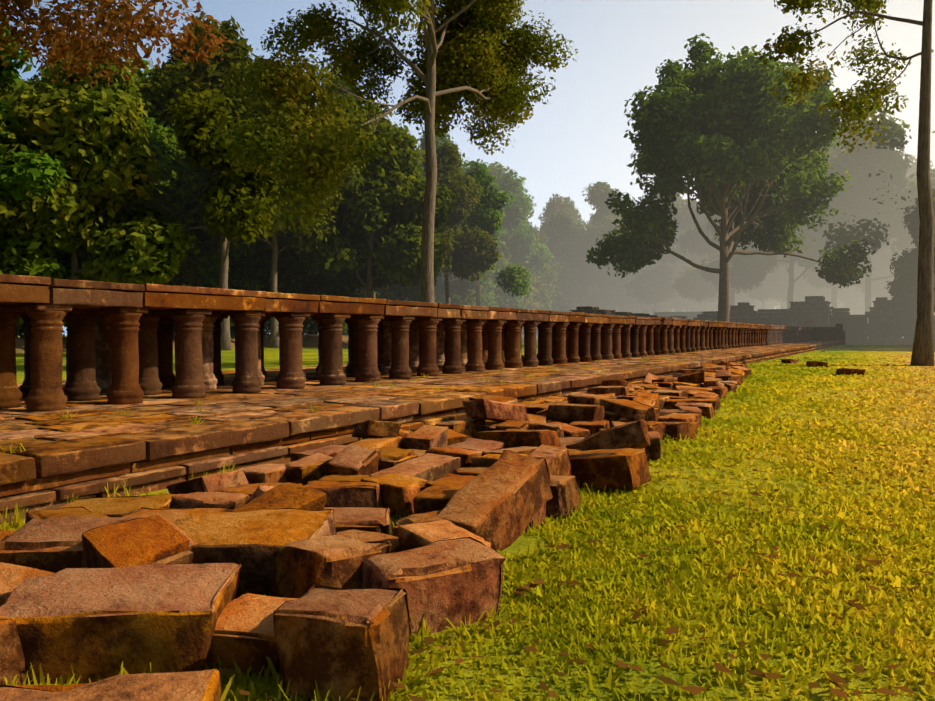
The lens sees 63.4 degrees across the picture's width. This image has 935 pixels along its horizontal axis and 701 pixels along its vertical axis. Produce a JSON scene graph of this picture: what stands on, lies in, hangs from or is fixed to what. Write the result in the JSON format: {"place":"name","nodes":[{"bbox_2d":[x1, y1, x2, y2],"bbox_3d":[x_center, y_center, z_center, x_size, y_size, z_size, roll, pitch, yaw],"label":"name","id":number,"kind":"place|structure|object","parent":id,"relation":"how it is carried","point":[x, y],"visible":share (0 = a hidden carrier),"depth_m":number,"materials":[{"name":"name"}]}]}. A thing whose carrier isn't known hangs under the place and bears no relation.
{"place":"outdoors","nodes":[
{"label":"outdoors","id":0,"kind":"place"},
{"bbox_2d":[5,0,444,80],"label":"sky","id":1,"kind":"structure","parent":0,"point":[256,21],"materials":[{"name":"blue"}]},
{"bbox_2d":[15,334,537,352],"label":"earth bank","id":2,"kind":"structure","parent":0,"point":[309,340],"depth_m":90.93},
{"bbox_2d":[0,335,934,700],"bbox_3d":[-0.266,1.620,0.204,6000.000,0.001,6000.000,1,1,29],"label":"ground","id":3,"kind":"structure","parent":0,"point":[522,541],"depth_m":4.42,"materials":[{"name":"green plant"}]},
{"bbox_2d":[0,114,46,237],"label":"tree","id":4,"kind":"object","parent":3,"relation":"on","point":[5,218],"visible":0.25,"depth_m":61.70,"materials":[{"name":"green plant"}]},
{"bbox_2d":[11,59,58,94],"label":"forest tree","id":5,"kind":"object","parent":3,"relation":"on","point":[28,81],"depth_m":84.96,"materials":[{"name":"green plant"}]},
{"bbox_2d":[0,17,71,218],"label":"forest tree","id":6,"kind":"object","parent":3,"relation":"on","point":[21,174],"visible":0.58,"depth_m":61.37,"materials":[{"name":"green plant"}]},
{"bbox_2d":[0,77,87,278],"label":"forest tree","id":7,"kind":"object","parent":3,"relation":"on","point":[33,250],"visible":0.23,"depth_m":64.74,"materials":[{"name":"green plant"}]},
{"bbox_2d":[0,227,93,318],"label":"bush","id":8,"kind":"object","parent":3,"relation":"on","point":[52,266],"visible":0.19,"depth_m":65.31,"materials":[{"name":"green plant"}]},
{"bbox_2d":[15,249,79,336],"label":"bush","id":9,"kind":"object","parent":3,"relation":"on","point":[23,327],"depth_m":68.23,"materials":[{"name":"green plant"}]},
{"bbox_2d":[28,64,78,235],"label":"forest tree","id":10,"kind":"object","parent":3,"relation":"on","point":[38,84],"depth_m":76.20,"materials":[{"name":"green plant"}]},
{"bbox_2d":[0,37,201,284],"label":"tree","id":11,"kind":"object","parent":3,"relation":"on","point":[90,138],"visible":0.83,"depth_m":64.55,"materials":[{"name":"green plant"}]},
{"bbox_2d":[0,0,232,88],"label":"tree","id":12,"kind":"object","parent":3,"relation":"on","point":[81,46],"visible":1,"depth_m":12.61,"materials":[{"name":"orange plant"}]},
{"bbox_2d":[70,195,169,284],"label":"forest tree","id":13,"kind":"object","parent":3,"relation":"on","point":[84,259],"depth_m":74.63,"materials":[{"name":"green plant"}]},
{"bbox_2d":[121,57,154,92],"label":"forest tree","id":14,"kind":"object","parent":3,"relation":"on","point":[140,73],"depth_m":102.69,"materials":[{"name":"green plant"}]},
{"bbox_2d":[136,108,172,189],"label":"forest tree","id":15,"kind":"object","parent":3,"relation":"on","point":[154,144],"depth_m":83.73,"materials":[{"name":"green plant"}]},
{"bbox_2d":[137,197,201,330],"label":"forest tree","id":16,"kind":"object","parent":3,"relation":"on","point":[185,277],"depth_m":79.92,"materials":[{"name":"green plant"}]},
{"bbox_2d":[135,13,249,223],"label":"forest tree","id":17,"kind":"object","parent":3,"relation":"on","point":[158,112],"depth_m":87.58,"materials":[{"name":"green plant"}]},
{"bbox_2d":[114,15,296,349],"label":"tree","id":18,"kind":"object","parent":3,"relation":"on","point":[201,105],"visible":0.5,"depth_m":68.10,"materials":[{"name":"green plant"}]},
{"bbox_2d":[141,115,279,264],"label":"forest tree","id":19,"kind":"object","parent":3,"relation":"on","point":[163,158],"depth_m":84.08,"materials":[{"name":"green plant"}]},
{"bbox_2d":[191,244,230,287],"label":"bush","id":20,"kind":"object","parent":3,"relation":"on","point":[209,276],"depth_m":86.87,"materials":[{"name":"green plant"}]},
{"bbox_2d":[228,272,270,331],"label":"bush","id":21,"kind":"object","parent":3,"relation":"on","point":[250,281],"depth_m":89.60,"materials":[{"name":"green plant"}]},
{"bbox_2d":[228,228,291,278],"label":"forest tree","id":22,"kind":"object","parent":3,"relation":"on","point":[261,263],"depth_m":94.24,"materials":[{"name":"green plant"}]},
{"bbox_2d":[251,257,310,326],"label":"bush","id":23,"kind":"object","parent":3,"relation":"on","point":[286,281],"depth_m":96.08,"materials":[{"name":"green plant"}]},
{"bbox_2d":[198,57,365,347],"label":"tree","id":24,"kind":"object","parent":3,"relation":"on","point":[302,240],"depth_m":83.97,"materials":[{"name":"green plant"}]},
{"bbox_2d":[0,162,597,338],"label":"bushes","id":25,"kind":"object","parent":3,"relation":"on","point":[355,294],"depth_m":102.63,"materials":[{"name":"green plant"}]},
{"bbox_2d":[280,239,325,333],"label":"bush","id":26,"kind":"object","parent":3,"relation":"on","point":[312,282],"depth_m":99.52,"materials":[{"name":"green plant"}]},
{"bbox_2d":[315,274,352,329],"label":"bush","id":27,"kind":"object","parent":3,"relation":"on","point":[330,286],"depth_m":103.17,"materials":[{"name":"green plant"}]},
{"bbox_2d":[318,73,362,117],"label":"forest tree","id":28,"kind":"object","parent":3,"relation":"on","point":[344,87],"depth_m":112.68,"materials":[{"name":"green plant"}]},
{"bbox_2d":[357,287,379,297],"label":"bush","id":29,"kind":"object","parent":3,"relation":"on","point":[365,295],"depth_m":112.25,"materials":[{"name":"green plant"}]},
{"bbox_2d":[0,358,745,497],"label":"platform","id":30,"kind":"object","parent":3,"relation":"on","point":[281,445],"depth_m":9.78,"materials":[{"name":"stone"}]},
{"bbox_2d":[0,353,751,523],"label":"platform paving","id":31,"kind":"structure","parent":30,"relation":"on","point":[82,451],"depth_m":9.70,"materials":[{"name":"stone"}]},
{"bbox_2d":[95,316,600,392],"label":"balusters","id":32,"kind":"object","parent":31,"relation":"on","point":[103,379],"depth_m":15.49,"materials":[{"name":"brown stone"}]},
{"bbox_2d":[298,92,456,297],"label":"tree","id":33,"kind":"object","parent":3,"relation":"on","point":[375,204],"depth_m":88.02,"materials":[{"name":"green plant"}]},
{"bbox_2d":[11,377,746,700],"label":"grass tufts","id":34,"kind":"object","parent":3,"relation":"on","point":[224,694],"visible":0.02,"depth_m":3.62,"materials":[{"name":"green plant"}]},
{"bbox_2d":[0,351,765,528],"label":"grass tufts","id":35,"kind":"object","parent":3,"relation":"on","point":[17,517],"visible":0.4,"depth_m":8.45,"materials":[{"name":"green plant"}]},
{"bbox_2d":[376,282,399,300],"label":"bush","id":36,"kind":"object","parent":3,"relation":"on","point":[394,289],"depth_m":119.82,"materials":[{"name":"green plant"}]},
{"bbox_2d":[209,0,577,302],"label":"tall tree","id":37,"kind":"object","parent":3,"relation":"on","point":[470,56],"visible":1,"depth_m":48.13,"materials":[{"name":"green plant"}]},
{"bbox_2d":[335,126,451,298],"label":"tree","id":38,"kind":"object","parent":3,"relation":"on","point":[356,281],"depth_m":97.90,"materials":[{"name":"green plant"}]},
{"bbox_2d":[406,294,420,301],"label":"bush","id":39,"kind":"object","parent":3,"relation":"on","point":[417,299],"depth_m":125.13,"materials":[{"name":"green plant"}]},
{"bbox_2d":[393,276,444,300],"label":"forest tree","id":40,"kind":"object","parent":3,"relation":"on","point":[406,291],"depth_m":122.68,"materials":[{"name":"green plant"}]},
{"bbox_2d":[17,341,841,391],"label":"stone ledge","id":41,"kind":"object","parent":3,"relation":"on","point":[767,352],"depth_m":47.65,"materials":[{"name":"stone"}]},
{"bbox_2d":[0,310,810,411],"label":"balusters","id":42,"kind":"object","parent":41,"relation":"on","point":[142,355],"depth_m":14.88,"materials":[{"name":"stone"}]},
{"bbox_2d":[0,304,807,330],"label":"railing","id":43,"kind":"object","parent":42,"relation":"on","point":[22,309],"depth_m":14.63,"materials":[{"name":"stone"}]},
{"bbox_2d":[0,274,708,326],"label":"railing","id":44,"kind":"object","parent":43,"relation":"on","point":[16,290],"depth_m":13.44,"materials":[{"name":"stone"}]},
{"bbox_2d":[701,321,812,330],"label":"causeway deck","id":45,"kind":"structure","parent":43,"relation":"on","point":[731,324],"depth_m":59.95,"materials":[{"name":"stone"}]},
{"bbox_2d":[0,359,865,700],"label":"rubble blocks","id":46,"kind":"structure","parent":3,"relation":"on","point":[178,583],"depth_m":4.50,"materials":[{"name":"stone"}]},
{"bbox_2d":[417,130,460,226],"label":"forest tree","id":47,"kind":"object","parent":3,"relation":"on","point":[437,140],"depth_m":134.37,"materials":[{"name":"green plant"}]},
{"bbox_2d":[434,281,461,304],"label":"bush","id":48,"kind":"object","parent":3,"relation":"on","point":[453,291],"depth_m":127.94,"materials":[{"name":"green plant"}]},
{"bbox_2d":[436,227,480,305],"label":"forest tree","id":49,"kind":"object","parent":3,"relation":"on","point":[470,301],"depth_m":134.00,"materials":[{"name":"green plant"}]},
{"bbox_2d":[421,142,502,303],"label":"tree","id":50,"kind":"object","parent":3,"relation":"on","point":[449,172],"depth_m":110.92,"materials":[{"name":"green plant"}]},
{"bbox_2d":[0,367,934,700],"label":"fallen leaves","id":51,"kind":"object","parent":3,"relation":"on","point":[670,631],"visible":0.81,"depth_m":3.94,"materials":[{"name":"orange plant"}]},
{"bbox_2d":[472,285,482,305],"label":"forest tree","id":52,"kind":"object","parent":3,"relation":"on","point":[474,303],"depth_m":142.50,"materials":[{"name":"green plant"}]},
{"bbox_2d":[460,158,503,294],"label":"forest tree","id":53,"kind":"object","parent":3,"relation":"on","point":[496,292],"depth_m":153.92,"materials":[{"name":"green plant"}]},
{"bbox_2d":[469,162,498,187],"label":"forest tree","id":54,"kind":"object","parent":3,"relation":"on","point":[491,172],"depth_m":198.17,"materials":[{"name":"green plant"}]},
{"bbox_2d":[480,279,494,306],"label":"forest tree","id":55,"kind":"object","parent":3,"relation":"on","point":[488,293],"depth_m":147.50,"materials":[{"name":"green plant"}]},
{"bbox_2d":[449,158,533,305],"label":"tree","id":56,"kind":"object","parent":3,"relation":"on","point":[483,214],"depth_m":124.47,"materials":[{"name":"green plant"}]},
{"bbox_2d":[488,161,516,181],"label":"forest tree","id":57,"kind":"object","parent":3,"relation":"on","point":[501,170],"depth_m":214.06,"materials":[{"name":"green plant"}]},
{"bbox_2d":[495,247,509,296],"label":"forest tree","id":58,"kind":"object","parent":3,"relation":"on","point":[505,259],"depth_m":158.93,"materials":[{"name":"green plant"}]},
{"bbox_2d":[493,290,525,329],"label":"forest tree","id":59,"kind":"object","parent":3,"relation":"on","point":[518,305],"depth_m":151.03,"materials":[{"name":"green plant"}]},
{"bbox_2d":[494,173,549,245],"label":"forest tree","id":60,"kind":"object","parent":3,"relation":"on","point":[541,236],"depth_m":181.23,"materials":[{"name":"green plant"}]},
{"bbox_2d":[497,170,553,274],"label":"forest tree","id":61,"kind":"object","parent":3,"relation":"on","point":[524,202],"depth_m":163.09,"materials":[{"name":"green plant"}]},
{"bbox_2d":[523,219,548,303],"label":"forest tree","id":62,"kind":"object","parent":3,"relation":"on","point":[536,275],"depth_m":166.30,"materials":[{"name":"green plant"}]},
{"bbox_2d":[528,292,552,334],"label":"forest tree","id":63,"kind":"object","parent":3,"relation":"on","point":[544,299],"depth_m":162.12,"materials":[{"name":"green plant"}]},
{"bbox_2d":[534,225,560,259],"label":"forest tree","id":64,"kind":"object","parent":3,"relation":"on","point":[551,245],"depth_m":189.31,"materials":[{"name":"green plant"}]},
{"bbox_2d":[545,245,558,270],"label":"forest tree","id":65,"kind":"object","parent":3,"relation":"on","point":[549,248],"depth_m":186.30,"materials":[{"name":"green plant"}]},
{"bbox_2d":[536,275,574,331],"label":"forest tree","id":66,"kind":"object","parent":3,"relation":"on","point":[560,280],"depth_m":173.78,"materials":[{"name":"green plant"}]},
{"bbox_2d":[538,193,574,228],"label":"forest tree","id":67,"kind":"object","parent":3,"relation":"on","point":[555,209],"depth_m":217.97,"materials":[{"name":"green plant"}]},
{"bbox_2d":[540,212,583,271],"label":"forest tree","id":68,"kind":"object","parent":3,"relation":"on","point":[562,233],"depth_m":188.28,"materials":[{"name":"green plant"}]},
{"bbox_2d":[559,196,582,227],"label":"forest tree","id":69,"kind":"object","parent":3,"relation":"on","point":[571,202],"depth_m":231.61,"materials":[{"name":"green plant"}]},
{"bbox_2d":[557,264,591,309],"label":"forest tree","id":70,"kind":"object","parent":3,"relation":"on","point":[571,285],"depth_m":177.06,"materials":[{"name":"green plant"}]},
{"bbox_2d":[570,181,622,308],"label":"tree","id":71,"kind":"object","parent":3,"relation":"on","point":[607,223],"depth_m":185.67,"materials":[{"name":"green plant"}]},
{"bbox_2d":[587,212,675,310],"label":"tree","id":72,"kind":"object","parent":3,"relation":"on","point":[594,297],"depth_m":185.33,"materials":[{"name":"green plant"}]},
{"bbox_2d":[597,223,683,314],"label":"tree","id":73,"kind":"object","parent":3,"relation":"on","point":[618,290],"depth_m":175.06,"materials":[{"name":"green plant"}]},
{"bbox_2d":[623,193,705,311],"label":"tree","id":74,"kind":"object","parent":3,"relation":"on","point":[660,281],"depth_m":170.32,"materials":[{"name":"green plant"}]},
{"bbox_2d":[683,249,729,311],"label":"tree","id":75,"kind":"object","parent":3,"relation":"on","point":[705,306],"depth_m":175.92,"materials":[{"name":"green plant"}]},
{"bbox_2d":[673,206,768,303],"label":"tree","id":76,"kind":"object","parent":3,"relation":"on","point":[701,218],"depth_m":169.08,"materials":[{"name":"green plant"}]},
{"bbox_2d":[584,237,862,314],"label":"foliage","id":77,"kind":"object","parent":3,"relation":"on","point":[622,307],"depth_m":182.42,"materials":[{"name":"green plant"}]},
{"bbox_2d":[586,33,876,321],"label":"tree","id":78,"kind":"object","parent":3,"relation":"on","point":[735,136],"depth_m":90.11,"materials":[{"name":"green plant"}]},
{"bbox_2d":[672,205,794,305],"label":"tree","id":79,"kind":"object","parent":3,"relation":"on","point":[704,247],"depth_m":148.18,"materials":[{"name":"green plant"}]},
{"bbox_2d":[716,299,773,310],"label":"tree","id":80,"kind":"object","parent":3,"relation":"on","point":[760,305],"depth_m":186.53,"materials":[{"name":"green plant"}]},
{"bbox_2d":[570,296,934,344],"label":"ruins","id":81,"kind":"object","parent":3,"relation":"on","point":[823,332],"depth_m":114.41,"materials":[{"name":"stone"}]},
{"bbox_2d":[734,318,911,344],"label":"door frames","id":82,"kind":"structure","parent":81,"relation":"attached to","point":[842,328],"depth_m":111.25,"materials":[{"name":"grey stone"}]},
{"bbox_2d":[735,276,782,308],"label":"tree","id":83,"kind":"object","parent":3,"relation":"on","point":[758,294],"depth_m":155.46,"materials":[{"name":"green plant"}]},
{"bbox_2d":[767,276,815,303],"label":"tree","id":84,"kind":"object","parent":3,"relation":"on","point":[799,289],"depth_m":154.51,"materials":[{"name":"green plant"}]},
{"bbox_2d":[729,158,860,310],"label":"tree","id":85,"kind":"object","parent":3,"relation":"on","point":[756,271],"depth_m":130.19,"materials":[{"name":"green plant"}]},
{"bbox_2d":[779,271,864,314],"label":"tree","id":86,"kind":"object","parent":3,"relation":"on","point":[843,298],"depth_m":156.87,"materials":[{"name":"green plant"}]},
{"bbox_2d":[768,119,899,307],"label":"tree","id":87,"kind":"object","parent":3,"relation":"on","point":[799,270],"depth_m":147.76,"materials":[{"name":"green plant"}]},
{"bbox_2d":[754,0,934,365],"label":"tree","id":88,"kind":"object","parent":3,"relation":"on","point":[923,342],"visible":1,"depth_m":39.85,"materials":[{"name":"green plant"}]},
{"bbox_2d":[849,286,864,298],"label":"tree","id":89,"kind":"object","parent":3,"relation":"on","point":[857,293],"depth_m":154.40,"materials":[{"name":"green plant"}]},
{"bbox_2d":[802,101,917,337],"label":"tree","id":90,"kind":"object","parent":3,"relation":"on","point":[891,129],"depth_m":127.36,"materials":[{"name":"green plant"}]},
{"bbox_2d":[853,173,933,337],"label":"tree","id":91,"kind":"object","parent":3,"relation":"on","point":[899,237],"depth_m":139.16,"materials":[{"name":"green plant"}]},
{"bbox_2d":[885,184,934,309],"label":"tree","id":92,"kind":"object","parent":3,"relation":"on","point":[900,282],"depth_m":119.70,"materials":[{"name":"green plant"}]},
{"bbox_2d":[899,129,934,197],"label":"tree","id":93,"kind":"object","parent":3,"relation":"on","point":[913,185],"depth_m":132.13,"materials":[{"name":"green plant"}]},
{"bbox_2d":[906,154,934,178],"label":"tree","id":94,"kind":"object","parent":3,"relation":"on","point":[913,164],"depth_m":179.64,"materials":[{"name":"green plant"}]},
{"bbox_2d":[934,247,934,312],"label":"shade tree","id":95,"kind":"object","parent":3,"relation":"on","point":[934,279],"depth_m":108.44,"materials":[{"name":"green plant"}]},
{"bbox_2d":[20,0,934,338],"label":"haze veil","id":96,"kind":"object","parent":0,"point":[694,196],"depth_m":135.69,"materials":[{"name":"grey"}]},
{"bbox_2d":[21,0,934,338],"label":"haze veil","id":97,"kind":"object","parent":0,"point":[717,222],"depth_m":125.88,"materials":[{"name":"grey"}]},
{"bbox_2d":[38,0,934,336],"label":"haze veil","id":98,"kind":"object","parent":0,"point":[648,178],"depth_m":145.59,"materials":[{"name":"grey"}]},
{"bbox_2d":[45,0,934,220],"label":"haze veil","id":99,"kind":"object","parent":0,"point":[657,79],"depth_m":248.68,"materials":[{"name":"grey"}]},
{"bbox_2d":[62,0,934,334],"bbox_3d":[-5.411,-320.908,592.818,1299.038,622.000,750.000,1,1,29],"label":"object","id":100,"kind":"object","parent":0,"point":[618,34],"depth_m":596.58,"materials":[{"name":"white"}]},
{"bbox_2d":[66,0,934,344],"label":"fog","id":101,"kind":"object","parent":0,"point":[720,222],"depth_m":107.94,"materials":[{"name":"grey"}]},
{"bbox_2d":[141,0,934,335],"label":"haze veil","id":102,"kind":"object","parent":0,"point":[633,148],"depth_m":157.43,"materials":[{"name":"grey"}]},
{"bbox_2d":[142,0,933,311],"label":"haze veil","id":103,"kind":"object","parent":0,"point":[641,153],"depth_m":171.27,"materials":[{"name":"grey"}]},
{"bbox_2d":[147,0,934,226],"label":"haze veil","id":104,"kind":"object","parent":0,"point":[685,59],"depth_m":298.42,"materials":[{"name":"grey"}]},
{"bbox_2d":[154,0,934,311],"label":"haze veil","id":105,"kind":"object","parent":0,"point":[675,60],"depth_m":213.97,"materials":[{"name":"grey"}]},
{"bbox_2d":[191,0,934,308],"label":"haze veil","id":106,"kind":"object","parent":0,"point":[653,91],"depth_m":189.10,"materials":[{"name":"grey"}]}
]}

